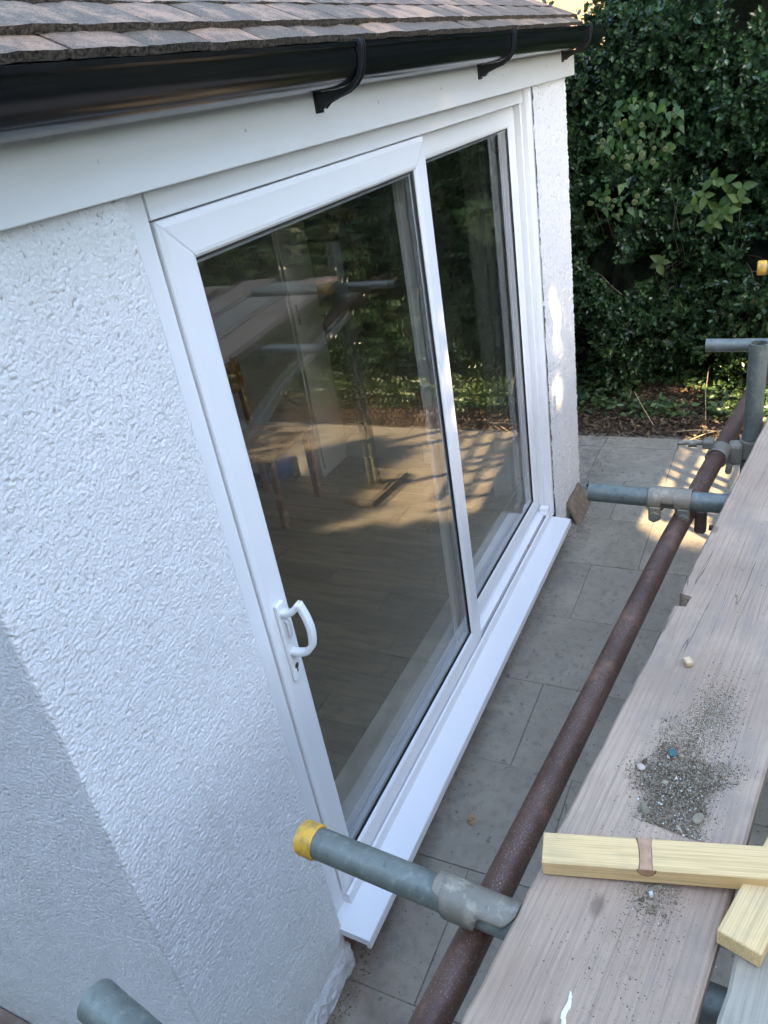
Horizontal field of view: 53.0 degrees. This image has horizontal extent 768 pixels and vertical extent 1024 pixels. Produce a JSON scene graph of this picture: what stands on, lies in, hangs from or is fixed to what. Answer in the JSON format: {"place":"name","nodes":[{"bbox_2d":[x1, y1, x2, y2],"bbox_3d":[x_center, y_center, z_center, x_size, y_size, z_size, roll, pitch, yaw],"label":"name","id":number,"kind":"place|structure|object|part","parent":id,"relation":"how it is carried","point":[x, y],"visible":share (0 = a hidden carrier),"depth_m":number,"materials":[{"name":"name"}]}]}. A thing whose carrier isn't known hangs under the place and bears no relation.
{"place":"outdoors","nodes":[
{"label":"outdoors","id":0,"kind":"place"},
{"bbox_2d":[0,432,767,1023],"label":"patio","id":1,"kind":"structure","parent":0,"point":[504,756],"depth_m":3.22,"materials":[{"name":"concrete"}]},
{"bbox_2d":[77,260,767,1023],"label":"scaffold","id":2,"kind":"object","parent":1,"relation":"on","point":[485,912],"visible":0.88,"depth_m":1.20,"materials":[{"name":"grey metal"}]},
{"bbox_2d":[461,419,767,1023],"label":"scaffold board","id":3,"kind":"object","parent":2,"relation":"on","point":[513,990],"visible":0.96,"depth_m":1.08,"materials":[{"name":"wood"}]},
{"bbox_2d":[637,763,645,769],"bbox_3d":[0.384,0.380,1.149,0.013,0.005,0.012,16,38,39],"label":"pebble","id":4,"kind":"object","parent":3,"relation":"on","point":[640,766],"visible":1,"depth_m":1.15,"materials":[{"name":"white stone"}]},
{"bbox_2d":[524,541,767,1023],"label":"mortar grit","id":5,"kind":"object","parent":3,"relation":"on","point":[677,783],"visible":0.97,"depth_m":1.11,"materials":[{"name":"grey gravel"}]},
{"bbox_2d":[640,802,649,814],"bbox_3d":[0.368,0.418,1.087,0.012,0.007,0.022,-8,29,4],"label":"pebble","id":6,"kind":"object","parent":5,"relation":"on","point":[644,807],"visible":1,"depth_m":1.08,"materials":[{"name":"grey stone"}]},
{"bbox_2d":[668,749,676,756],"bbox_3d":[0.432,0.361,1.155,0.010,0.002,0.014,-7,29,7],"label":"slate flake","id":7,"kind":"object","parent":5,"relation":"on","point":[672,752],"visible":1,"depth_m":1.15,"materials":[{"name":"blue stone"}]},
{"bbox_2d":[692,813,704,823],"bbox_3d":[0.432,0.421,1.057,0.021,0.008,0.014,-31,35,-34],"label":"pebble","id":8,"kind":"object","parent":5,"relation":"on","point":[697,818],"visible":1,"depth_m":1.05,"materials":[{"name":"grey stone"}]},
{"bbox_2d":[542,832,767,888],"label":"roof batten","id":9,"kind":"object","parent":3,"relation":"on","point":[729,866],"visible":1,"depth_m":0.98,"materials":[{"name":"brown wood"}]},
{"bbox_2d":[683,656,693,666],"bbox_3d":[0.522,0.257,1.323,0.013,0.011,0.017,-9,29,1],"label":"wood chip","id":10,"kind":"object","parent":3,"relation":"on","point":[688,662],"visible":1,"depth_m":1.32,"materials":[{"name":"beige wood"}]},
{"bbox_2d":[717,952,767,1023],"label":"scaffold board","id":11,"kind":"object","parent":2,"relation":"on","point":[745,1000],"visible":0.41,"depth_m":0.86,"materials":[{"name":"grey wood"}]},
{"bbox_2d":[716,837,767,966],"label":"roof batten","id":12,"kind":"object","parent":11,"relation":"on","point":[742,930],"visible":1,"depth_m":0.90,"materials":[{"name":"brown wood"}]},
{"bbox_2d":[467,814,475,825],"bbox_3d":[0.315,1.109,2.773,0.040,0.009,0.047,6,32,26],"label":"fallen leaf","id":13,"kind":"object","parent":1,"relation":"on","point":[471,819],"visible":1,"depth_m":2.78,"materials":[{"name":"brown plant"}]},
{"bbox_2d":[328,501,642,1023],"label":"loose grit","id":14,"kind":"object","parent":1,"relation":"on","point":[350,977],"visible":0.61,"depth_m":2.37,"materials":[{"name":"grey gravel"}]},
{"bbox_2d":[566,483,590,525],"bbox_3d":[1.139,-0.048,4.508,0.094,0.139,0.315,6,32,26],"label":"clay tile","id":15,"kind":"object","parent":1,"relation":"on","point":[577,503],"visible":1,"depth_m":4.48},
{"bbox_2d":[537,0,604,49],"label":"neighbour house","id":16,"kind":"structure","parent":0,"point":[570,5],"depth_m":9.34,"materials":[{"name":"tile"}]},
{"bbox_2d":[576,361,767,439],"bbox_3d":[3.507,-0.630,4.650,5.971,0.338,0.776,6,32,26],"label":"leaf litter","id":17,"kind":"object","parent":0,"point":[685,422],"visible":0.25,"depth_m":5.36,"materials":[{"name":"plant"}]},
{"bbox_2d":[634,391,653,424],"bbox_3d":[1.784,-0.714,5.296,0.013,0.165,0.259,-14,29,-7],"label":"dry stem","id":18,"kind":"object","parent":17,"relation":"on","point":[643,407],"visible":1,"depth_m":5.29,"materials":[{"name":"plant"}]},
{"bbox_2d":[542,0,767,393],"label":"holly hedge","id":19,"kind":"object","parent":17,"relation":"on","point":[703,64],"visible":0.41,"depth_m":4.64,"materials":[{"name":"green plant"}]},
{"bbox_2d":[587,183,650,236],"bbox_3d":[1.423,-1.803,4.632,0.356,0.351,0.306,6,32,26],"label":"ivy","id":20,"kind":"object","parent":19,"relation":"attached to","point":[634,212],"visible":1,"depth_m":4.53,"materials":[{"name":"green plant"}]},
{"bbox_2d":[596,89,685,182],"bbox_3d":[1.476,-2.151,4.461,0.480,0.533,0.281,-5,29,9],"label":"ivy","id":21,"kind":"object","parent":19,"relation":"attached to","point":[605,146],"visible":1,"depth_m":4.43,"materials":[{"name":"green plant"}]},
{"bbox_2d":[649,254,685,295],"bbox_3d":[1.798,-1.489,4.861,0.304,0.326,0.160,-24,31,-23],"label":"sapling","id":22,"kind":"object","parent":19,"relation":"attached to","point":[659,262],"visible":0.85,"depth_m":4.75,"materials":[{"name":"green plant"}]},
{"bbox_2d":[672,168,757,256],"bbox_3d":[1.933,-1.748,4.508,0.455,0.522,0.261,6,32,26],"label":"bramble","id":23,"kind":"object","parent":19,"relation":"attached to","point":[723,209],"visible":0.98,"depth_m":4.41,"materials":[{"name":"green plant"}]},
{"bbox_2d":[576,353,767,422],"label":"ground ivy","id":24,"kind":"object","parent":17,"relation":"on","point":[583,389],"visible":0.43,"depth_m":5.36,"materials":[{"name":"green plant"}]},
{"bbox_2d":[677,429,719,431],"bbox_3d":[2.083,-0.534,5.104,0.271,0.028,0.006,8,33,30],"label":"dry stem","id":25,"kind":"object","parent":17,"relation":"on","point":[697,429],"visible":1,"depth_m":5.10,"materials":[{"name":"plant"}]},
{"bbox_2d":[705,368,708,419],"bbox_3d":[2.167,-0.796,5.176,0.015,0.264,0.285,3,31,23],"label":"dry stem","id":26,"kind":"object","parent":17,"relation":"on","point":[705,395],"visible":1,"depth_m":5.16,"materials":[{"name":"plant"}]},
{"label":"ground","id":27,"kind":"structure","parent":0,"visible":0},
{"bbox_2d":[0,0,604,1023],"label":"house","id":28,"kind":"structure","parent":27,"relation":"on","point":[218,684],"depth_m":1.75,"materials":[{"name":"paint"}]},
{"bbox_2d":[197,220,347,477],"bbox_3d":[-0.742,-1.225,4.700,0.665,2.089,0.315,6,32,26],"label":"cupboard","id":29,"kind":"object","parent":28,"relation":"on","point":[261,294],"visible":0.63,"depth_m":4.62,"materials":[{"name":"paint"}]},
{"bbox_3d":[-0.468,-1.216,4.556,0.021,2.010,0.300,6,32,26],"label":"door","id":30,"kind":"part","parent":29,"relation":"part of","materials":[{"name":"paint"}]},
{"bbox_2d":[224,355,322,528],"bbox_3d":[-0.719,-0.407,4.459,0.440,0.899,0.440,6,32,26],"label":"dining chair","id":31,"kind":"object","parent":28,"relation":"on","point":[268,445],"visible":0.66,"depth_m":4.48,"materials":[{"name":"orange wood"}]},
{"bbox_2d":[258,452,292,483],"bbox_3d":[-0.699,-0.349,5.054,0.224,0.240,0.321,6,32,26],"label":"shoulder bag","id":32,"kind":"object","parent":28,"relation":"on","point":[284,468],"visible":0.2,"depth_m":4.96,"materials":[{"name":"blue fabric"}]},
{"bbox_2d":[125,87,570,948],"bbox_3d":[0.243,-0.251,2.765,0.204,2.108,2.510,6,32,26],"label":"sliding door","id":33,"kind":"structure","parent":28,"relation":"in","point":[179,226],"depth_m":2.43,"materials":[{"name":"white plastic"}]},
{"bbox_2d":[459,136,521,498],"bbox_3d":[0.561,-1.072,3.943,0.076,2.110,0.383,6,32,26],"label":"curtain","id":34,"kind":"object","parent":28,"relation":"hanging from","point":[480,177],"visible":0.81,"depth_m":3.89,"materials":[{"name":"fabric"}]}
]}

